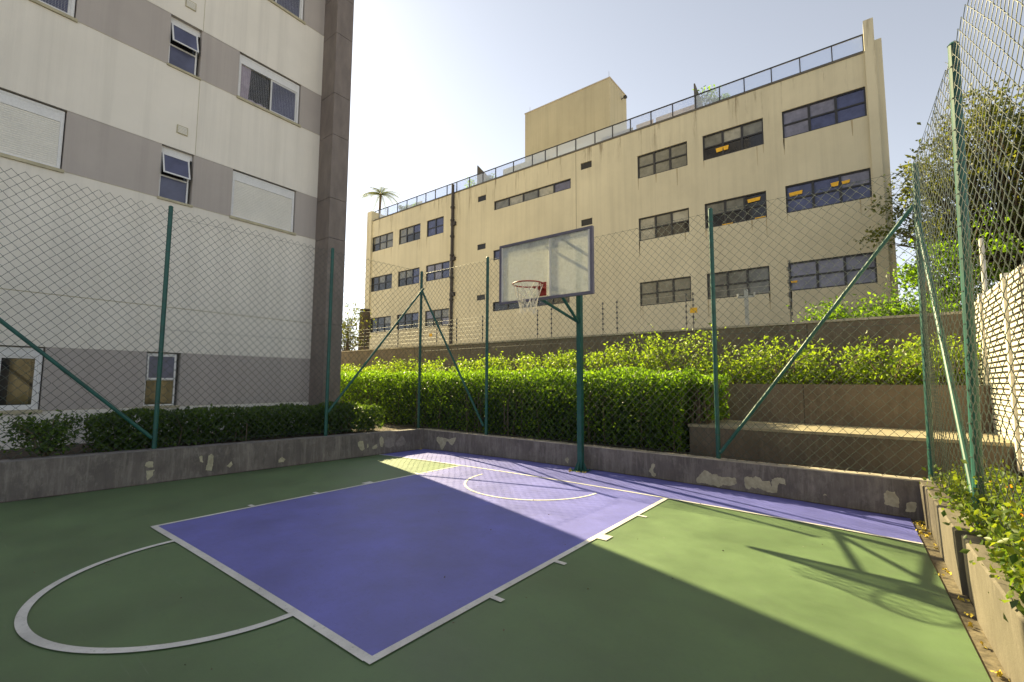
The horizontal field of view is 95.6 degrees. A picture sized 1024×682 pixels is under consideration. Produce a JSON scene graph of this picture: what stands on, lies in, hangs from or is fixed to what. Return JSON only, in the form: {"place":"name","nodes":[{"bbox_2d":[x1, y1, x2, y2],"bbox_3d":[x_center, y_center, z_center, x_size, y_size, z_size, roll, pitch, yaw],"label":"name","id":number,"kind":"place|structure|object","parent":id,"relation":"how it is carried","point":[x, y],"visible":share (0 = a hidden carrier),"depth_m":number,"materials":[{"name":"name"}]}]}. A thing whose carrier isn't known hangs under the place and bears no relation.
{"place":"outdoors","nodes":[
{"label":"outdoors","id":0,"kind":"place"},
{"bbox_2d":[0,0,353,449],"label":"apartment building","id":1,"kind":"structure","parent":0,"point":[230,113],"depth_m":9.25,"materials":[{"name":"beige paint"}]},
{"bbox_2d":[0,346,42,413],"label":"window","id":2,"kind":"structure","parent":1,"relation":"in","point":[7,352],"depth_m":7.44,"materials":[{"name":"white metal"}]},
{"bbox_2d":[0,90,64,172],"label":"window","id":3,"kind":"structure","parent":1,"relation":"in","point":[10,101],"depth_m":7.67,"materials":[{"name":"white plastic"}]},
{"bbox_2d":[29,0,77,22],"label":"window","id":4,"kind":"structure","parent":1,"relation":"in","point":[65,8],"depth_m":8.04,"materials":[{"name":"glass"}]},
{"bbox_2d":[142,353,179,408],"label":"window","id":5,"kind":"structure","parent":1,"relation":"in","point":[165,391],"depth_m":9.00,"materials":[{"name":"white metal"}]},
{"bbox_2d":[157,146,192,206],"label":"window","id":6,"kind":"structure","parent":1,"relation":"in","point":[174,179],"depth_m":9.31,"materials":[{"name":"blue glass"}]},
{"bbox_2d":[167,16,200,80],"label":"window","id":7,"kind":"structure","parent":1,"relation":"in","point":[183,43],"depth_m":9.55,"materials":[{"name":"blue glass"}]},
{"bbox_2d":[229,171,295,234],"bbox_3d":[-5.722,-3.160,10.744,0.135,1.095,1.490,-3,-6,35],"label":"window","id":8,"kind":"structure","parent":1,"relation":"in","point":[271,190],"depth_m":10.72,"materials":[{"name":"white plastic"}]},
{"bbox_2d":[236,54,300,126],"bbox_3d":[-5.717,-5.885,10.985,0.153,1.085,1.490,-3,-6,35],"label":"window","id":9,"kind":"structure","parent":1,"relation":"in","point":[278,96],"depth_m":10.98,"materials":[{"name":"glass"}]},
{"bbox_2d":[268,0,305,24],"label":"window","id":10,"kind":"structure","parent":1,"relation":"in","point":[294,8],"depth_m":11.56,"materials":[{"name":"glass"}]},
{"bbox_2d":[0,449,990,681],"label":"court floor","id":11,"kind":"structure","parent":0,"point":[267,578],"depth_m":3.56,"materials":[{"name":"green paint"}]},
{"bbox_2d":[499,225,594,472],"bbox_3d":[0.725,0.206,7.460,1.619,3.950,1.474,2,-5,-14],"label":"basketball hoop","id":12,"kind":"object","parent":11,"relation":"on","point":[562,284],"visible":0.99,"depth_m":7.56,"materials":[{"name":"green paint"}]},
{"bbox_2d":[420,448,1009,680],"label":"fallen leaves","id":13,"kind":"object","parent":11,"relation":"on","point":[998,672],"visible":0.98,"depth_m":3.91,"materials":[{"name":"brown plant"}]},
{"bbox_2d":[911,520,1009,681],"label":"drain gutter","id":14,"kind":"object","parent":11,"relation":"on","point":[988,656],"visible":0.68,"depth_m":3.25,"materials":[{"name":"beige concrete"}]},
{"bbox_2d":[364,17,898,348],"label":"office building","id":15,"kind":"structure","parent":0,"point":[821,127],"depth_m":21.84,"materials":[{"name":"beige paint"}]},
{"bbox_2d":[358,187,400,215],"bbox_3d":[-10.959,-11.063,38.499,3.710,3.158,3.631,-4,-6,38],"label":"potted palm","id":16,"kind":"object","parent":15,"relation":"on","point":[379,193],"visible":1,"depth_m":38.60,"materials":[{"name":"green plant"}]},
{"bbox_2d":[370,316,390,332],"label":"window","id":17,"kind":"structure","parent":15,"relation":"in","point":[385,323],"depth_m":35.71,"materials":[{"name":"grey glass"}]},
{"bbox_2d":[371,273,391,291],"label":"window","id":18,"kind":"structure","parent":15,"relation":"in","point":[388,276],"depth_m":36.02,"materials":[{"name":"grey glass"}]},
{"bbox_2d":[372,232,392,251],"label":"window","id":19,"kind":"structure","parent":15,"relation":"in","point":[384,241],"depth_m":36.28,"materials":[{"name":"grey glass"}]},
{"bbox_2d":[398,204,408,210],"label":"potted plant","id":20,"kind":"object","parent":15,"relation":"on","point":[400,207],"visible":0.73,"depth_m":35.78,"materials":[{"name":"green plant"}]},
{"bbox_2d":[397,312,418,329],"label":"window","id":21,"kind":"structure","parent":15,"relation":"in","point":[412,316],"depth_m":33.69,"materials":[{"name":"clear glass"}]},
{"bbox_2d":[398,267,419,286],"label":"window","id":22,"kind":"structure","parent":15,"relation":"in","point":[410,278],"depth_m":34.01,"materials":[{"name":"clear glass"}]},
{"bbox_2d":[399,223,420,244],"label":"window","id":23,"kind":"structure","parent":15,"relation":"in","point":[412,233],"depth_m":34.31,"materials":[{"name":"grey glass"}]},
{"bbox_2d":[427,216,443,236],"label":"window","id":24,"kind":"structure","parent":15,"relation":"in","point":[435,226],"depth_m":32.57,"materials":[{"name":"blue glass"}]},
{"bbox_2d":[425,308,448,327],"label":"window","id":25,"kind":"structure","parent":15,"relation":"in","point":[444,311],"depth_m":31.78,"materials":[{"name":"grey glass"}]},
{"bbox_2d":[426,261,449,281],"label":"window","id":26,"kind":"structure","parent":15,"relation":"in","point":[433,268],"depth_m":32.13,"materials":[{"name":"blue glass"}]},
{"bbox_2d":[464,177,476,186],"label":"potted plant","id":27,"kind":"object","parent":15,"relation":"on","point":[472,183],"visible":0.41,"depth_m":31.65,"materials":[{"name":"green plant"}]},
{"bbox_2d":[486,173,494,180],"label":"potted plant","id":28,"kind":"object","parent":15,"relation":"on","point":[490,176],"visible":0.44,"depth_m":30.10,"materials":[{"name":"green plant"}]},
{"bbox_2d":[503,158,536,174],"bbox_3d":[0.464,-10.690,29.085,2.600,0.810,0.050,-4,-6,38],"label":"terrace screen","id":29,"kind":"object","parent":15,"relation":"on","point":[518,166],"visible":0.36,"depth_m":29.03,"materials":[{"name":"beige paint"}]},
{"bbox_2d":[493,293,569,310],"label":"window","id":30,"kind":"structure","parent":15,"relation":"in","point":[501,307],"depth_m":27.32,"materials":[{"name":"grey glass"}]},
{"bbox_2d":[494,234,569,259],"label":"window","id":31,"kind":"structure","parent":15,"relation":"in","point":[556,240],"depth_m":27.20,"materials":[{"name":"grey glass"}]},
{"bbox_2d":[495,179,570,209],"bbox_3d":[1.120,-8.625,27.569,5.570,0.580,0.070,-4,-6,38],"label":"window","id":32,"kind":"structure","parent":15,"relation":"in","point":[566,184],"depth_m":27.43,"materials":[{"name":"grey glass"}]},
{"bbox_2d":[538,156,549,162],"bbox_3d":[1.941,-10.708,27.928,0.850,0.660,0.050,-4,-6,38],"label":"terrace screen","id":33,"kind":"object","parent":15,"relation":"on","point":[543,159],"visible":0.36,"depth_m":27.95,"materials":[{"name":"beige paint"}]},
{"bbox_2d":[553,140,591,157],"bbox_3d":[3.458,-10.823,26.748,2.600,0.700,0.050,-4,-6,38],"label":"terrace screen","id":34,"kind":"object","parent":15,"relation":"on","point":[579,146],"visible":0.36,"depth_m":26.70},
{"bbox_2d":[524,76,626,162],"bbox_3d":[4.452,-13.477,32.101,7.060,7.000,2.580,-4,-6,38],"label":"roof box","id":35,"kind":"object","parent":15,"relation":"on","point":[598,105],"visible":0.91,"depth_m":30.87,"materials":[{"name":"beige paint"}]},
{"bbox_2d":[602,127,632,140],"bbox_3d":[5.665,-10.917,25.026,1.800,0.610,0.050,-4,-6,38],"label":"terrace screen","id":36,"kind":"object","parent":15,"relation":"on","point":[616,134],"visible":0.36,"depth_m":25.00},
{"bbox_2d":[636,119,652,128],"bbox_3d":[6.886,-11.019,24.078,0.900,0.660,0.050,-4,-6,38],"label":"terrace screen","id":37,"kind":"object","parent":15,"relation":"on","point":[643,124],"visible":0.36,"depth_m":24.10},
{"bbox_2d":[638,142,687,178],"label":"window","id":38,"kind":"structure","parent":15,"relation":"in","point":[672,157],"depth_m":22.69,"materials":[{"name":"grey glass"}]},
{"bbox_2d":[639,208,689,240],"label":"window","id":39,"kind":"structure","parent":15,"relation":"in","point":[684,213],"depth_m":22.41,"materials":[{"name":"grey glass"}]},
{"bbox_2d":[640,276,691,305],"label":"window","id":40,"kind":"structure","parent":15,"relation":"in","point":[653,284],"depth_m":22.13,"materials":[{"name":"grey glass"}]},
{"bbox_2d":[656,105,693,121],"bbox_3d":[8.127,-11.107,23.112,1.950,0.680,0.050,-4,-6,38],"label":"terrace screen","id":41,"kind":"object","parent":15,"relation":"on","point":[677,112],"visible":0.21,"depth_m":23.10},
{"bbox_2d":[692,84,720,105],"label":"potted plant","id":42,"kind":"object","parent":15,"relation":"on","point":[706,97],"visible":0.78,"depth_m":22.07,"materials":[{"name":"green plant"}]},
{"bbox_2d":[707,93,729,101],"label":"potted plant","id":43,"kind":"object","parent":15,"relation":"on","point":[714,99],"visible":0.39,"depth_m":21.71,"materials":[{"name":"green plant"}]},
{"bbox_2d":[703,118,763,160],"bbox_3d":[9.845,-8.950,20.752,2.500,1.190,0.075,-4,-6,38],"label":"window","id":44,"kind":"structure","parent":15,"relation":"in","point":[750,134],"depth_m":20.73,"materials":[{"name":"grey glass"}]},
{"bbox_2d":[705,191,766,228],"bbox_3d":[9.830,-5.737,20.473,2.500,1.160,0.075,-4,-6,38],"label":"window","id":45,"kind":"structure","parent":15,"relation":"in","point":[750,199],"depth_m":20.40,"materials":[{"name":"grey glass"}]},
{"bbox_2d":[707,266,769,298],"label":"window","id":46,"kind":"structure","parent":15,"relation":"in","point":[741,273],"depth_m":20.13,"materials":[{"name":"grey glass"}]},
{"bbox_2d":[782,87,866,138],"bbox_3d":[12.495,-9.116,18.692,2.800,1.190,0.070,-4,-6,38],"label":"window","id":47,"kind":"structure","parent":15,"relation":"in","point":[850,105],"depth_m":18.65,"materials":[{"name":"blue glass"}]},
{"bbox_2d":[785,168,871,212],"bbox_3d":[12.478,-5.903,18.412,2.800,1.160,0.075,-4,-6,38],"label":"window","id":48,"kind":"structure","parent":15,"relation":"in","point":[864,174],"depth_m":18.36,"materials":[{"name":"blue glass"}]},
{"bbox_2d":[789,252,877,290],"bbox_3d":[12.463,-2.670,18.132,2.800,1.170,0.075,-4,-6,38],"label":"window","id":49,"kind":"structure","parent":15,"relation":"in","point":[841,264],"depth_m":18.13,"materials":[{"name":"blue glass"}]},
{"bbox_2d":[341,0,1023,349],"label":"sky","id":50,"kind":"structure","parent":0,"point":[442,90],"materials":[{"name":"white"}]},
{"label":"ground","id":51,"kind":"structure","parent":0,"visible":0},
{"bbox_2d":[0,424,411,459],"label":"planter soil","id":52,"kind":"structure","parent":51,"relation":"on","point":[12,453],"depth_m":8.05,"materials":[{"name":"brown soil"}]},
{"bbox_2d":[0,409,90,456],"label":"shrub","id":53,"kind":"object","parent":52,"relation":"on","point":[40,431],"visible":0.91,"depth_m":6.58,"materials":[{"name":"green plant"}]},
{"bbox_2d":[81,399,384,452],"bbox_3d":[-4.855,1.672,9.023,1.132,1.007,5.121,-4,-6,38],"label":"hedge","id":54,"kind":"object","parent":52,"relation":"on","point":[254,421],"visible":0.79,"depth_m":8.40,"materials":[{"name":"green plant"}]},
{"bbox_2d":[0,428,426,502],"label":"court wall","id":55,"kind":"structure","parent":51,"relation":"on","point":[33,478],"depth_m":7.37,"materials":[{"name":"paint"}]},
{"bbox_2d":[0,167,424,458],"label":"chain link fence","id":56,"kind":"object","parent":55,"relation":"on","point":[167,252],"visible":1,"depth_m":7.50,"materials":[{"name":"green metal"}]},
{"bbox_2d":[341,303,376,350],"bbox_3d":[-11.391,0.808,30.743,4.616,6.958,5.386,2,-5,-15],"label":"tree","id":57,"kind":"object","parent":51,"relation":"on","point":[346,332],"visible":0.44,"depth_m":31.00,"materials":[{"name":"green plant"}]},
{"bbox_2d":[358,308,370,349],"bbox_3d":[-10.025,1.091,31.247,0.888,6.507,0.840,-4,-6,38],"label":"palm trunk","id":58,"kind":"object","parent":51,"relation":"on","point":[367,330],"visible":0.35,"depth_m":31.11,"materials":[{"name":"plant"}]},
{"bbox_2d":[374,418,689,454],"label":"planter soil","id":59,"kind":"structure","parent":51,"relation":"on","point":[618,444],"depth_m":9.21,"materials":[{"name":"brown soil"}]},
{"bbox_2d":[340,363,731,453],"bbox_3d":[-0.935,1.387,11.272,11.473,1.624,1.684,-4,-6,38],"label":"tall hedge","id":60,"kind":"object","parent":59,"relation":"on","point":[704,402],"visible":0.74,"depth_m":9.26,"materials":[{"name":"green plant"}]},
{"bbox_2d":[341,311,964,384],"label":"boundary wall","id":61,"kind":"structure","parent":51,"relation":"on","point":[778,330],"depth_m":10.16,"materials":[{"name":"concrete"}]},
{"bbox_2d":[351,260,792,346],"bbox_3d":[-0.511,-0.629,14.406,15.880,1.300,0.072,-4,-6,38],"label":"electric fence","id":62,"kind":"object","parent":61,"relation":"on","point":[692,310],"visible":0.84,"depth_m":11.70,"materials":[{"name":"metal"}]},
{"bbox_2d":[737,289,754,324],"bbox_3d":[5.059,-0.723,10.013,0.360,0.780,0.080,-4,-6,38],"label":"steel post","id":63,"kind":"object","parent":61,"relation":"on","point":[746,303],"visible":0.94,"depth_m":9.99,"materials":[{"name":"grey metal"}]},
{"bbox_2d":[342,383,997,437],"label":"planter wall","id":64,"kind":"structure","parent":51,"relation":"on","point":[774,415],"depth_m":7.54,"materials":[{"name":"concrete"}]},
{"bbox_2d":[424,428,940,521],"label":"court wall","id":65,"kind":"structure","parent":51,"relation":"on","point":[888,494],"depth_m":6.75,"materials":[{"name":"paint"}]},
{"bbox_2d":[417,163,935,480],"bbox_3d":[1.351,-0.021,8.396,9.264,3.871,0.099,-4,-6,39],"label":"chain link fence","id":66,"kind":"object","parent":65,"relation":"on","point":[714,343],"visible":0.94,"depth_m":6.90,"materials":[{"name":"green metal"}]},
{"bbox_2d":[691,454,945,480],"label":"planter soil","id":67,"kind":"structure","parent":51,"relation":"on","point":[829,468],"depth_m":6.36,"materials":[{"name":"brown soil"}]},
{"bbox_2d":[688,419,1021,481],"bbox_3d":[4.890,1.795,6.985,3.940,0.940,1.405,-4,-6,38],"label":"bench ledge","id":68,"kind":"object","parent":51,"relation":"on","point":[699,432],"visible":0.46,"depth_m":6.52,"materials":[{"name":"concrete"}]},
{"bbox_2d":[847,78,1023,310],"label":"broadleaf tree","id":69,"kind":"object","parent":51,"relation":"on","point":[906,234],"visible":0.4,"depth_m":13.48,"materials":[{"name":"green plant"}]},
{"bbox_2d":[867,201,1023,316],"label":"tree","id":70,"kind":"object","parent":51,"relation":"on","point":[912,271],"visible":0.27,"depth_m":12.62,"materials":[{"name":"green plant"}]},
{"bbox_2d":[919,481,1023,681],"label":"kerb wall","id":71,"kind":"structure","parent":51,"relation":"on","point":[976,583],"depth_m":3.01,"materials":[{"name":"concrete"}]},
{"bbox_2d":[909,0,1023,546],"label":"chain link fence","id":72,"kind":"object","parent":71,"relation":"on","point":[973,457],"visible":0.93,"depth_m":3.69,"materials":[{"name":"green metal"}]},
{"bbox_2d":[978,238,987,292],"bbox_3d":[7.673,0.311,7.436,0.059,4.000,0.059,-1,-5,15],"label":"metal pole","id":73,"kind":"object","parent":51,"relation":"on","point":[980,241],"visible":0.19,"depth_m":7.55,"materials":[{"name":"white metal"}]},
{"bbox_2d":[974,263,1023,478],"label":"wall","id":74,"kind":"structure","parent":51,"relation":"on","point":[1012,377],"depth_m":5.61,"materials":[{"name":"beige paint"}]},
{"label":"planter soil","id":75,"kind":"structure","parent":51,"relation":"on","visible":0},
{"bbox_2d":[919,455,1023,622],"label":"flowering shrub","id":76,"kind":"object","parent":75,"relation":"on","point":[1012,567],"visible":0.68,"depth_m":3.07,"materials":[{"name":"green plant"}]},
{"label":"planter soil","id":77,"kind":"structure","parent":51,"relation":"on","visible":0},
{"bbox_2d":[341,363,367,371],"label":"trailing shrub","id":78,"kind":"object","parent":77,"relation":"on","point":[345,368],"visible":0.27,"depth_m":17.18,"materials":[{"name":"green plant"}]},
{"bbox_2d":[347,364,379,372],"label":"trailing shrub","id":79,"kind":"object","parent":77,"relation":"on","point":[370,368],"visible":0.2,"depth_m":16.02,"materials":[{"name":"green plant"}]},
{"bbox_2d":[372,356,413,373],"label":"trailing shrub","id":80,"kind":"object","parent":77,"relation":"on","point":[393,366],"visible":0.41,"depth_m":15.37,"materials":[{"name":"green plant"}]},
{"bbox_2d":[397,356,445,372],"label":"trailing shrub","id":81,"kind":"object","parent":77,"relation":"on","point":[415,368],"visible":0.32,"depth_m":14.77,"materials":[{"name":"green plant"}]},
{"bbox_2d":[423,360,463,378],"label":"trailing shrub","id":82,"kind":"object","parent":77,"relation":"on","point":[440,366],"visible":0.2,"depth_m":13.69,"materials":[{"name":"green plant"}]},
{"bbox_2d":[452,354,502,372],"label":"trailing shrub","id":83,"kind":"object","parent":77,"relation":"on","point":[473,366],"visible":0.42,"depth_m":12.97,"materials":[{"name":"green plant"}]},
{"bbox_2d":[488,349,539,371],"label":"trailing shrub","id":84,"kind":"object","parent":77,"relation":"on","point":[503,364],"visible":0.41,"depth_m":12.57,"materials":[{"name":"green plant"}]},
{"bbox_2d":[512,349,584,371],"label":"trailing shrub","id":85,"kind":"object","parent":77,"relation":"on","point":[559,362],"visible":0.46,"depth_m":11.48,"materials":[{"name":"green plant"}]},
{"bbox_2d":[548,345,631,378],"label":"trailing shrub","id":86,"kind":"object","parent":77,"relation":"on","point":[598,362],"visible":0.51,"depth_m":10.99,"materials":[{"name":"green plant"}]},
{"bbox_2d":[594,336,676,378],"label":"trailing shrub","id":87,"kind":"object","parent":77,"relation":"on","point":[623,361],"visible":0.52,"depth_m":10.29,"materials":[{"name":"green plant"}]},
{"bbox_2d":[620,319,725,373],"bbox_3d":[3.575,0.285,9.860,2.462,1.427,1.569,-4,-6,38],"label":"trailing shrub","id":88,"kind":"object","parent":77,"relation":"on","point":[664,360],"visible":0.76,"depth_m":9.85,"materials":[{"name":"green plant"}]},
{"bbox_2d":[454,366,965,384],"bbox_3d":[-0.487,1.352,12.823,19.042,1.104,0.960,-4,-6,38],"label":"ground cover","id":89,"kind":"object","parent":77,"relation":"on","point":[800,378],"visible":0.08,"depth_m":7.92,"materials":[{"name":"green plant"}]},
{"bbox_2d":[689,342,787,383],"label":"trailing shrub","id":90,"kind":"object","parent":77,"relation":"on","point":[740,368],"visible":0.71,"depth_m":8.82,"materials":[{"name":"green plant"}]},
{"bbox_2d":[717,330,841,383],"bbox_3d":[5.061,0.374,8.725,1.502,1.070,1.921,2,-5,-18],"label":"trailing shrub","id":91,"kind":"object","parent":77,"relation":"on","point":[776,358],"visible":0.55,"depth_m":8.54,"materials":[{"name":"green plant"}]},
{"bbox_2d":[781,336,903,383],"bbox_3d":[5.732,0.387,8.056,1.939,0.937,1.134,-4,-6,38],"label":"trailing shrub","id":92,"kind":"object","parent":77,"relation":"on","point":[813,366],"visible":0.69,"depth_m":7.95,"materials":[{"name":"green plant"}]},
{"bbox_2d":[812,331,963,384],"bbox_3d":[6.085,0.285,7.604,1.945,1.065,1.254,-4,-6,38],"label":"trailing shrub","id":93,"kind":"object","parent":77,"relation":"on","point":[899,354],"visible":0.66,"depth_m":7.43,"materials":[{"name":"green plant"}]},
{"bbox_2d":[887,333,982,384],"bbox_3d":[6.850,0.322,7.186,1.403,0.926,1.513,0,-5,1],"label":"trailing shrub","id":94,"kind":"object","parent":77,"relation":"on","point":[954,357],"visible":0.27,"depth_m":7.23,"materials":[{"name":"green plant"}]},
{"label":"planter soil","id":95,"kind":"structure","parent":0,"visible":0},
{"bbox_2d":[786,295,900,321],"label":"round bush","id":96,"kind":"object","parent":95,"relation":"on","point":[842,314],"visible":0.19,"depth_m":9.54,"materials":[{"name":"green plant"}]},
{"bbox_2d":[852,279,961,316],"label":"round bush","id":97,"kind":"object","parent":95,"relation":"on","point":[897,311],"visible":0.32,"depth_m":8.91,"materials":[{"name":"green plant"}]},
{"bbox_2d":[924,268,930,309],"bbox_3d":[8.499,-0.737,9.495,0.100,2.251,0.111,3,-6,-29],"label":"timber stake","id":98,"kind":"object","parent":95,"relation":"on","point":[927,287],"depth_m":9.49,"materials":[{"name":"wood"}]}
]}

